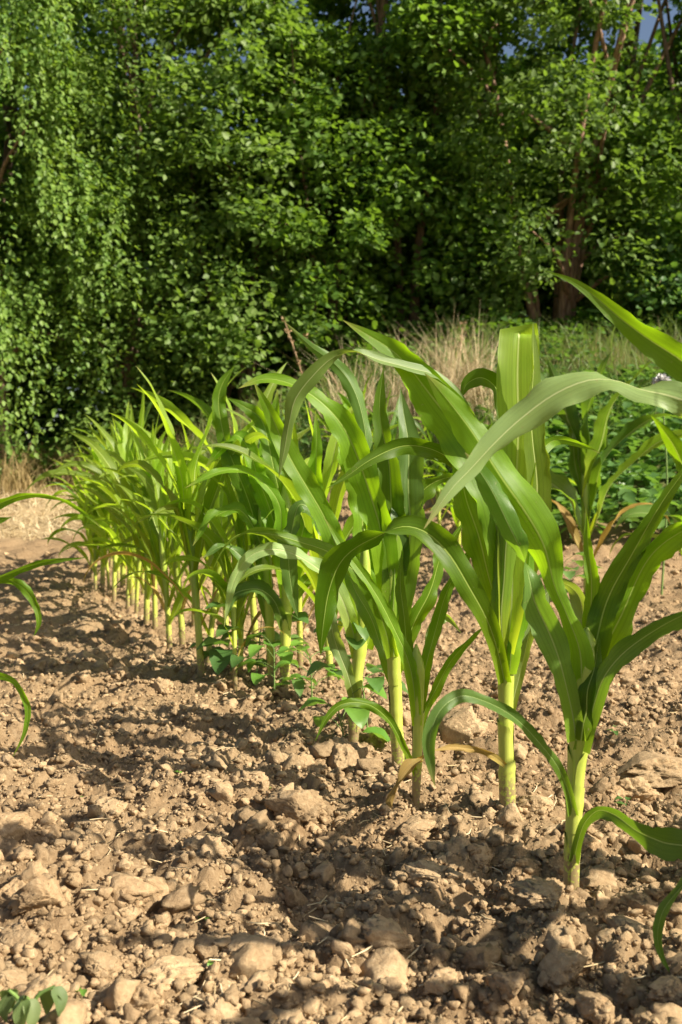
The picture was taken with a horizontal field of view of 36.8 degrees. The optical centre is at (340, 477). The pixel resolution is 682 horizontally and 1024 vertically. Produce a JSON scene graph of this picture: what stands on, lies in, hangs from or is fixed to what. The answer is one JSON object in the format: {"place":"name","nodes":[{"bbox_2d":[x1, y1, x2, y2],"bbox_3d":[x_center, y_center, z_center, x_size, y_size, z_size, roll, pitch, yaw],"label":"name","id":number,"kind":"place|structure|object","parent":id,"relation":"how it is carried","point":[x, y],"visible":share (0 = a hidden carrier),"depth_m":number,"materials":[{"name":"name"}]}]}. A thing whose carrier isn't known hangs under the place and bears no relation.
{"place":"outdoors","nodes":[
{"label":"outdoors","id":0,"kind":"place"},
{"bbox_2d":[0,482,200,540],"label":"mown grass","id":1,"kind":"structure","parent":0,"point":[33,500],"depth_m":8.68,"materials":[{"name":"plant"}]},
{"bbox_2d":[0,358,345,493],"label":"dry grass","id":2,"kind":"structure","parent":0,"point":[17,483],"depth_m":10.26,"materials":[{"name":"plant"}]},
{"bbox_2d":[0,353,681,1023],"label":"ground","id":3,"kind":"structure","parent":0,"point":[22,551],"depth_m":2.15,"materials":[{"name":"soil"}]},
{"bbox_2d":[0,876,25,908],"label":"soil clod","id":4,"kind":"object","parent":3,"relation":"on","point":[10,889],"visible":0.45,"depth_m":1.46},
{"bbox_2d":[0,966,28,988],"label":"soil clod","id":5,"kind":"object","parent":3,"relation":"on","point":[12,977],"visible":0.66,"depth_m":1.24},
{"bbox_2d":[0,673,30,755],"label":"maize plant","id":6,"kind":"object","parent":3,"relation":"on","point":[19,689],"visible":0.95,"depth_m":2.22,"materials":[{"name":"green plant"}]},
{"bbox_2d":[0,811,34,840],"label":"soil clod","id":7,"kind":"object","parent":3,"relation":"on","point":[15,825],"visible":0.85,"depth_m":1.77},
{"bbox_2d":[0,927,38,949],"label":"soil clod","id":8,"kind":"object","parent":3,"relation":"on","point":[11,937],"visible":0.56,"depth_m":1.34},
{"bbox_2d":[0,985,67,1023],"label":"wilted weed","id":9,"kind":"object","parent":3,"relation":"on","point":[26,1008],"visible":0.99,"depth_m":1.13,"materials":[{"name":"green plant"}]},
{"bbox_2d":[10,872,65,915],"bbox_3d":[-0.422,0.581,1.440,0.071,0.059,0.074,0,0,0],"label":"soil clod","id":10,"kind":"object","parent":3,"relation":"on","point":[42,890],"visible":1,"depth_m":1.41,"materials":[{"name":"soil"}]},
{"bbox_2d":[19,972,64,1007],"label":"soil clod","id":11,"kind":"object","parent":3,"relation":"on","point":[40,983],"visible":0.45,"depth_m":1.22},
{"bbox_2d":[0,76,93,433],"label":"broadleaf tree","id":12,"kind":"object","parent":3,"relation":"on","point":[1,158],"visible":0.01,"depth_m":14.83,"materials":[{"name":"green plant"}]},
{"bbox_2d":[0,493,102,635],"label":"maize plant","id":13,"kind":"object","parent":3,"relation":"on","point":[23,587],"visible":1,"depth_m":2.83,"materials":[{"name":"green plant"}]},
{"bbox_2d":[55,442,97,578],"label":"maize plant","id":14,"kind":"object","parent":3,"relation":"on","point":[88,531],"visible":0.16,"depth_m":6.31,"materials":[{"name":"green plant"}]},
{"bbox_2d":[41,469,112,589],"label":"maize plant","id":15,"kind":"object","parent":3,"relation":"on","point":[95,555],"visible":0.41,"depth_m":5.72,"materials":[{"name":"green plant"}]},
{"bbox_2d":[52,479,112,591],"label":"maize plant","id":16,"kind":"object","parent":3,"relation":"on","point":[105,550],"visible":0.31,"depth_m":5.63,"materials":[{"name":"green plant"}]},
{"bbox_2d":[0,0,167,412],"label":"broadleaf tree","id":17,"kind":"object","parent":3,"relation":"on","point":[3,207],"visible":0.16,"depth_m":12.41,"materials":[{"name":"green plant"}]},
{"bbox_2d":[57,425,112,586],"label":"maize plant","id":18,"kind":"object","parent":3,"relation":"on","point":[102,570],"visible":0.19,"depth_m":5.81,"materials":[{"name":"green plant"}]},
{"bbox_2d":[0,0,188,481],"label":"birch tree","id":19,"kind":"object","parent":3,"relation":"on","point":[44,178],"visible":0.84,"depth_m":10.29,"materials":[{"name":"green plant"}]},
{"bbox_2d":[84,955,123,980],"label":"soil clod","id":20,"kind":"object","parent":3,"relation":"on","point":[93,969],"visible":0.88,"depth_m":1.30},
{"bbox_2d":[51,388,159,605],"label":"maize plant","id":21,"kind":"object","parent":3,"relation":"on","point":[124,447],"visible":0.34,"depth_m":5.00,"materials":[{"name":"green plant"}]},
{"bbox_2d":[74,449,143,609],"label":"maize plant","id":22,"kind":"object","parent":3,"relation":"on","point":[104,499],"visible":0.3,"depth_m":4.88,"materials":[{"name":"green plant"}]},
{"bbox_2d":[77,443,142,614],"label":"maize plant","id":23,"kind":"object","parent":3,"relation":"on","point":[108,541],"visible":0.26,"depth_m":4.70,"materials":[{"name":"green plant"}]},
{"bbox_2d":[93,796,127,817],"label":"soil clod","id":24,"kind":"object","parent":3,"relation":"on","point":[106,804],"visible":0.62,"depth_m":1.94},
{"bbox_2d":[42,424,181,602],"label":"maize plant","id":25,"kind":"object","parent":3,"relation":"on","point":[97,531],"visible":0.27,"depth_m":5.32,"materials":[{"name":"green plant"}]},
{"bbox_2d":[25,406,207,565],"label":"maize plant","id":26,"kind":"object","parent":3,"relation":"on","point":[105,526],"visible":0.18,"depth_m":5.18,"materials":[{"name":"green plant"}]},
{"bbox_2d":[0,41,243,475],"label":"broadleaf tree","id":27,"kind":"object","parent":3,"relation":"on","point":[43,415],"visible":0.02,"depth_m":14.62,"materials":[{"name":"green plant"}]},
{"bbox_2d":[46,417,201,587],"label":"maize plant","id":28,"kind":"object","parent":3,"relation":"on","point":[122,572],"visible":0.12,"depth_m":5.83,"materials":[{"name":"green plant"}]},
{"bbox_2d":[0,0,256,436],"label":"broadleaf tree","id":29,"kind":"object","parent":3,"relation":"on","point":[32,204],"visible":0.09,"depth_m":11.96,"materials":[{"name":"green plant"}]},
{"bbox_2d":[60,428,203,623],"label":"maize plant","id":30,"kind":"object","parent":3,"relation":"on","point":[105,457],"visible":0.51,"depth_m":4.39,"materials":[{"name":"green plant"}]},
{"bbox_2d":[0,0,270,476],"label":"birch tree","id":31,"kind":"object","parent":3,"relation":"on","point":[134,107],"visible":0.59,"depth_m":10.68,"materials":[{"name":"green plant"}]},
{"bbox_2d":[90,436,201,645],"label":"maize plant","id":32,"kind":"object","parent":3,"relation":"on","point":[146,480],"visible":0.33,"depth_m":4.01,"materials":[{"name":"green plant"}]},
{"bbox_2d":[130,984,161,1010],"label":"soil clod","id":33,"kind":"object","parent":3,"relation":"on","point":[145,997],"visible":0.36,"depth_m":1.22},
{"bbox_2d":[117,415,198,629],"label":"maize plant","id":34,"kind":"object","parent":3,"relation":"on","point":[160,468],"visible":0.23,"depth_m":4.30,"materials":[{"name":"green plant"}]},
{"bbox_2d":[107,435,231,648],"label":"maize plant","id":35,"kind":"object","parent":3,"relation":"on","point":[157,542],"visible":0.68,"depth_m":3.92,"materials":[{"name":"green plant"}]},
{"bbox_2d":[140,955,204,990],"bbox_3d":[-0.212,0.631,1.298,0.055,0.034,0.088,0,0,34],"label":"soil clod","id":36,"kind":"object","parent":3,"relation":"on","point":[166,971],"visible":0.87,"depth_m":1.29,"materials":[{"name":"soil"}]},
{"bbox_2d":[83,366,269,677],"bbox_3d":[-0.445,0.151,3.199,0.611,0.990,0.545,0,0,11],"label":"maize plant","id":37,"kind":"object","parent":3,"relation":"on","point":[186,475],"visible":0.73,"depth_m":3.13,"materials":[{"name":"green plant"}]},
{"bbox_2d":[113,456,254,663],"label":"maize plant","id":38,"kind":"object","parent":3,"relation":"on","point":[222,501],"visible":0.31,"depth_m":3.30,"materials":[{"name":"green plant"}]},
{"bbox_2d":[99,423,271,626],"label":"maize plant","id":39,"kind":"object","parent":3,"relation":"on","point":[131,479],"visible":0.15,"depth_m":4.36,"materials":[{"name":"green plant"}]},
{"bbox_2d":[180,834,227,855],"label":"soil clod","id":40,"kind":"object","parent":3,"relation":"on","point":[195,843],"visible":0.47,"depth_m":1.73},
{"bbox_2d":[87,182,321,438],"bbox_3d":[-1.466,-2.294,16.072,5.214,5.524,4.837,0,0,0],"label":"broadleaf tree","id":41,"kind":"object","parent":3,"relation":"on","point":[270,342],"visible":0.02,"depth_m":14.71,"materials":[{"name":"green plant"}]},
{"bbox_2d":[162,514,281,690],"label":"maize plant","id":42,"kind":"object","parent":3,"relation":"on","point":[234,613],"visible":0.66,"depth_m":3.01,"materials":[{"name":"green plant"}]},
{"bbox_2d":[205,993,241,1023],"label":"soil clod","id":43,"kind":"object","parent":3,"relation":"on","point":[223,1008],"visible":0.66,"depth_m":1.21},
{"bbox_2d":[133,363,324,652],"bbox_3d":[-0.375,0.114,3.640,0.855,1.067,0.331,0,0,-32],"label":"maize plant","id":44,"kind":"object","parent":3,"relation":"on","point":[179,414],"visible":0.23,"depth_m":3.54,"materials":[{"name":"green plant"}]},
{"bbox_2d":[133,459,332,676],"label":"maize plant","id":45,"kind":"object","parent":3,"relation":"on","point":[210,537],"visible":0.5,"depth_m":3.06,"materials":[{"name":"green plant"}]},
{"bbox_2d":[193,366,279,683],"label":"maize plant","id":46,"kind":"object","parent":3,"relation":"on","point":[246,508],"visible":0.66,"depth_m":3.03,"materials":[{"name":"green plant"}]},
{"bbox_2d":[98,0,374,403],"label":"broadleaf tree","id":47,"kind":"object","parent":3,"relation":"on","point":[167,71],"visible":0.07,"depth_m":12.11,"materials":[{"name":"green plant"}]},
{"bbox_2d":[108,0,366,437],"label":"hazel bush","id":48,"kind":"object","parent":3,"relation":"on","point":[270,19],"visible":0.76,"depth_m":10.61,"materials":[{"name":"green plant"}]},
{"bbox_2d":[196,631,279,674],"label":"broadleaf weed","id":49,"kind":"object","parent":3,"relation":"on","point":[219,657],"visible":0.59,"depth_m":3.04,"materials":[{"name":"green plant"}]},
{"bbox_2d":[220,931,275,954],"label":"soil clod","id":50,"kind":"object","parent":3,"relation":"on","point":[239,940],"visible":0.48,"depth_m":1.36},
{"bbox_2d":[202,601,309,672],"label":"broadleaf weed","id":51,"kind":"object","parent":3,"relation":"on","point":[222,630],"visible":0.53,"depth_m":3.01,"materials":[{"name":"green plant"}]},
{"bbox_2d":[248,770,269,790],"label":"soil clod","id":52,"kind":"object","parent":3,"relation":"on","point":[259,779],"visible":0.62,"depth_m":2.03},
{"bbox_2d":[186,398,337,686],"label":"maize plant","id":53,"kind":"object","parent":3,"relation":"on","point":[271,492],"visible":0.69,"depth_m":3.00,"materials":[{"name":"green plant"}]},
{"bbox_2d":[254,831,285,851],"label":"soil clod","id":54,"kind":"object","parent":3,"relation":"on","point":[267,841],"visible":0.82,"depth_m":1.77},
{"bbox_2d":[236,632,308,689],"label":"broadleaf weed","id":55,"kind":"object","parent":3,"relation":"on","point":[250,662],"visible":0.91,"depth_m":2.95,"materials":[{"name":"green plant"}]},
{"bbox_2d":[226,408,334,668],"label":"maize plant","id":56,"kind":"object","parent":3,"relation":"on","point":[301,604],"visible":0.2,"depth_m":3.29,"materials":[{"name":"green plant"}]},
{"bbox_2d":[262,790,326,824],"bbox_3d":[-0.084,0.611,1.923,0.108,0.061,0.077,0,0,26],"label":"soil clod","id":57,"kind":"object","parent":3,"relation":"on","point":[301,806],"visible":0.96,"depth_m":1.90,"materials":[{"name":"soil"}]},
{"bbox_2d":[273,676,317,696],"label":"broadleaf weed","id":58,"kind":"object","parent":3,"relation":"on","point":[298,684],"visible":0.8,"depth_m":2.86,"materials":[{"name":"green plant"}]},
{"bbox_2d":[273,645,343,696],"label":"broadleaf weed","id":59,"kind":"object","parent":3,"relation":"on","point":[282,649],"visible":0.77,"depth_m":2.81,"materials":[{"name":"green plant"}]},
{"bbox_2d":[198,392,432,680],"bbox_3d":[-0.050,0.189,2.987,0.751,0.918,0.324,0,0,-21],"label":"maize plant","id":60,"kind":"object","parent":3,"relation":"on","point":[338,490],"visible":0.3,"depth_m":3.01,"materials":[{"name":"green plant"}]},
{"bbox_2d":[210,15,434,401],"bbox_3d":[-0.182,-2.877,11.495,2.526,4.407,2.712,0,0,0],"label":"hazel bush","id":61,"kind":"object","parent":3,"relation":"on","point":[352,129],"visible":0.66,"depth_m":10.89,"materials":[{"name":"green plant"}]},
{"bbox_2d":[224,384,452,742],"bbox_3d":[0.021,0.211,2.433,0.634,0.872,0.138,0,0,-21],"label":"maize plant","id":62,"kind":"object","parent":3,"relation":"on","point":[314,504],"visible":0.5,"depth_m":2.39,"materials":[{"name":"green plant"}]},
{"bbox_2d":[0,527,681,1023],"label":"soil crumbs","id":63,"kind":"object","parent":3,"relation":"on","point":[130,1013],"visible":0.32,"depth_m":1.67,"materials":[{"name":"soil"}]},
{"bbox_2d":[0,614,681,1023],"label":"straw litter","id":64,"kind":"object","parent":3,"relation":"on","point":[312,832],"visible":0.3,"depth_m":1.64,"materials":[{"name":"plant"}]},
{"bbox_2d":[0,491,681,1023],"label":"soil lumps","id":65,"kind":"object","parent":3,"relation":"on","point":[254,963],"visible":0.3,"depth_m":1.61,"materials":[{"name":"soil"}]},
{"bbox_2d":[0,302,681,481],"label":"undergrowth","id":66,"kind":"object","parent":3,"relation":"on","point":[583,315],"visible":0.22,"depth_m":10.79,"materials":[{"name":"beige plant"}]},
{"bbox_2d":[298,684,389,741],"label":"bean plant","id":67,"kind":"object","parent":3,"relation":"on","point":[359,716],"visible":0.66,"depth_m":2.40,"materials":[{"name":"green plant"}]},
{"bbox_2d":[327,736,368,770],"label":"soil clod","id":68,"kind":"object","parent":3,"relation":"on","point":[345,753],"visible":0.48,"depth_m":2.21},
{"bbox_2d":[239,322,461,766],"bbox_3d":[0.031,0.163,2.190,0.504,1.007,0.152,0,0,-12],"label":"maize plant","id":69,"kind":"object","parent":3,"relation":"on","point":[388,491],"visible":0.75,"depth_m":2.18,"materials":[{"name":"green plant"}]},
{"bbox_2d":[307,618,407,726],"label":"bean plant","id":70,"kind":"object","parent":3,"relation":"on","point":[376,683],"visible":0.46,"depth_m":2.41,"materials":[{"name":"green plant"}]},
{"bbox_2d":[223,0,532,385],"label":"broadleaf tree","id":71,"kind":"object","parent":3,"relation":"on","point":[409,250],"visible":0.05,"depth_m":12.13,"materials":[{"name":"green plant"}]},
{"bbox_2d":[240,82,529,402],"bbox_3d":[0.603,-3.466,15.965,5.043,5.695,5.088,0,0,0],"label":"broadleaf tree","id":72,"kind":"object","parent":3,"relation":"on","point":[330,170],"visible":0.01,"depth_m":14.34,"materials":[{"name":"green plant"}]},
{"bbox_2d":[359,914,412,950],"bbox_3d":[0.060,0.625,1.402,0.074,0.039,0.061,0,0,0],"label":"soil clod","id":73,"kind":"object","parent":3,"relation":"on","point":[379,930],"visible":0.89,"depth_m":1.38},
{"bbox_2d":[315,518,480,810],"bbox_3d":[0.100,0.369,1.975,0.336,0.586,0.113,0,0,-16],"label":"maize plant","id":74,"kind":"object","parent":3,"relation":"on","point":[417,666],"visible":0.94,"depth_m":1.99,"materials":[{"name":"green plant"}]},
{"bbox_2d":[258,309,547,475],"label":"tall dry grass","id":75,"kind":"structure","parent":3,"relation":"on","point":[462,375],"depth_m":8.56,"materials":[{"name":"plant"}]},
{"bbox_2d":[273,0,552,361],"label":"hazel bush","id":76,"kind":"object","parent":3,"relation":"on","point":[464,204],"visible":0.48,"depth_m":11.11,"materials":[{"name":"green plant"}]},
{"bbox_2d":[398,815,435,843],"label":"soil clod","id":77,"kind":"object","parent":3,"relation":"on","point":[418,828],"visible":0.88,"depth_m":1.85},
{"bbox_2d":[392,410,452,524],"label":"maize plant","id":78,"kind":"object","parent":3,"relation":"on","point":[437,473],"visible":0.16,"depth_m":6.69,"materials":[{"name":"green plant"}]},
{"bbox_2d":[164,307,681,491],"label":"bank grass","id":79,"kind":"structure","parent":3,"relation":"on","point":[542,359],"depth_m":9.54,"materials":[{"name":"plant"}]},
{"bbox_2d":[404,859,445,883],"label":"soil clod","id":80,"kind":"object","parent":3,"relation":"on","point":[420,870],"visible":0.77,"depth_m":1.62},
{"bbox_2d":[279,320,599,806],"bbox_3d":[0.222,0.185,1.951,0.679,0.966,0.191,0,0,-19],"label":"maize plant","id":81,"kind":"object","parent":3,"relation":"on","point":[489,587],"visible":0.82,"depth_m":1.91,"materials":[{"name":"green plant"}]},
{"bbox_2d":[423,966,461,997],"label":"soil clod","id":82,"kind":"object","parent":3,"relation":"on","point":[439,981],"visible":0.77,"depth_m":1.30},
{"bbox_2d":[257,323,640,463],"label":"bank weeds","id":83,"kind":"object","parent":3,"relation":"on","point":[486,410],"visible":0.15,"depth_m":9.48,"materials":[{"name":"green plant"}]},
{"bbox_2d":[438,706,488,743],"bbox_3d":[0.294,0.606,2.471,0.123,0.112,0.135,0,0,0],"label":"soil clod","id":84,"kind":"object","parent":3,"relation":"on","point":[462,725],"visible":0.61,"depth_m":2.44,"materials":[{"name":"soil"}]},
{"bbox_2d":[471,843,494,867],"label":"soil clod","id":85,"kind":"object","parent":3,"relation":"on","point":[486,855],"visible":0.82,"depth_m":1.69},
{"bbox_2d":[361,0,650,352],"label":"broadleaf tree","id":86,"kind":"object","parent":3,"relation":"on","point":[587,24],"visible":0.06,"depth_m":12.24,"materials":[{"name":"green plant"}]},
{"bbox_2d":[487,971,525,998],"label":"soil clod","id":87,"kind":"object","parent":3,"relation":"on","point":[510,984],"visible":1,"depth_m":1.26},
{"bbox_2d":[387,0,681,355],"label":"willow tree","id":88,"kind":"object","parent":3,"relation":"on","point":[575,238],"visible":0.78,"depth_m":10.89,"materials":[{"name":"green plant"}]},
{"bbox_2d":[517,795,553,809],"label":"soil clod","id":89,"kind":"object","parent":3,"relation":"on","point":[534,801],"visible":0.77,"depth_m":1.91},
{"bbox_2d":[508,875,564,908],"bbox_3d":[0.288,0.606,1.490,0.086,0.035,0.082,0,0,0],"label":"soil clod","id":90,"kind":"object","parent":3,"relation":"on","point":[536,892],"visible":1,"depth_m":1.48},
{"bbox_2d":[407,62,665,346],"bbox_3d":[2.741,-3.725,16.037,5.010,5.730,4.958,0,0,0],"label":"broadleaf tree","id":91,"kind":"object","parent":3,"relation":"on","point":[545,302],"depth_m":14.48,"materials":[{"name":"green plant"}]},
{"bbox_2d":[422,373,681,889],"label":"maize plant","id":92,"kind":"object","parent":3,"relation":"on","point":[594,652],"visible":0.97,"depth_m":1.53,"materials":[{"name":"green plant"}]},
{"bbox_2d":[424,270,681,972],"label":"maize plant","id":93,"kind":"object","parent":3,"relation":"on","point":[543,401],"visible":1,"depth_m":1.38,"materials":[{"name":"green plant"}]},
{"bbox_2d":[536,944,589,992],"bbox_3d":[0.288,0.637,1.337,0.076,0.050,0.060,0,0,-33],"label":"soil clod","id":94,"kind":"object","parent":3,"relation":"on","point":[560,967],"visible":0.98,"depth_m":1.32,"materials":[{"name":"soil"}]},
{"bbox_2d":[465,363,681,537],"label":"weed bed","id":95,"kind":"object","parent":3,"relation":"on","point":[648,477],"visible":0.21,"depth_m":7.50,"materials":[{"name":"green plant"}]},
{"bbox_2d":[500,0,681,351],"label":"broadleaf tree","id":96,"kind":"object","parent":3,"relation":"on","point":[677,40],"visible":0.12,"depth_m":12.78,"materials":[{"name":"green plant"}]},
{"bbox_2d":[505,23,681,351],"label":"broadleaf tree","id":97,"kind":"object","parent":3,"relation":"on","point":[658,36],"visible":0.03,"depth_m":14.96,"materials":[{"name":"green plant"}]},
{"bbox_2d":[573,991,614,1023],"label":"soil clod","id":98,"kind":"object","parent":3,"relation":"on","point":[596,1008],"visible":0.99,"depth_m":1.19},
{"bbox_2d":[540,320,680,387],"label":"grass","id":99,"kind":"structure","parent":3,"relation":"on","point":[642,358],"depth_m":9.69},
{"bbox_2d":[540,352,681,595],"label":"maize plant","id":100,"kind":"object","parent":3,"relation":"on","point":[584,466],"visible":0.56,"depth_m":5.16,"materials":[{"name":"green plant"}]},
{"bbox_2d":[544,0,681,352],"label":"hazel bush","id":101,"kind":"object","parent":3,"relation":"on","point":[628,133],"visible":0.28,"depth_m":11.36,"materials":[{"name":"green plant"}]},
{"bbox_2d":[606,914,644,928],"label":"soil clod","id":102,"kind":"object","parent":3,"relation":"on","point":[615,922],"visible":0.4,"depth_m":1.44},
{"bbox_2d":[610,883,658,917],"bbox_3d":[0.441,0.632,1.518,0.083,0.050,0.051,0,0,0],"label":"soil clod","id":103,"kind":"object","parent":3,"relation":"on","point":[637,897],"visible":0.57,"depth_m":1.50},
{"bbox_2d":[617,776,659,801],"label":"soil clod","id":104,"kind":"object","parent":3,"relation":"on","point":[639,787],"visible":0.6,"depth_m":2.08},
{"bbox_2d":[602,201,681,352],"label":"hazel bush","id":105,"kind":"object","parent":3,"relation":"on","point":[672,281],"visible":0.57,"depth_m":10.77,"materials":[{"name":"green plant"}]},
{"bbox_2d":[609,416,681,556],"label":"maize plant","id":106,"kind":"object","parent":3,"relation":"on","point":[671,439],"visible":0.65,"depth_m":4.96,"materials":[{"name":"green plant"}]},
{"bbox_2d":[615,751,681,787],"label":"soil clod","id":107,"kind":"object","parent":3,"relation":"on","point":[656,770],"visible":0.88,"depth_m":2.11,"materials":[{"name":"soil"}]},
{"bbox_2d":[651,373,670,594],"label":"white flower","id":108,"kind":"object","parent":3,"relation":"on","point":[661,377],"visible":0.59,"depth_m":5.40,"materials":[{"name":"green plant"}]},
{"bbox_2d":[646,974,681,1003],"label":"soil clod","id":109,"kind":"object","parent":3,"relation":"on","point":[664,989],"visible":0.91,"depth_m":1.24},
{"bbox_2d":[0,0,681,432],"label":"sky","id":110,"kind":"structure","parent":0,"point":[647,25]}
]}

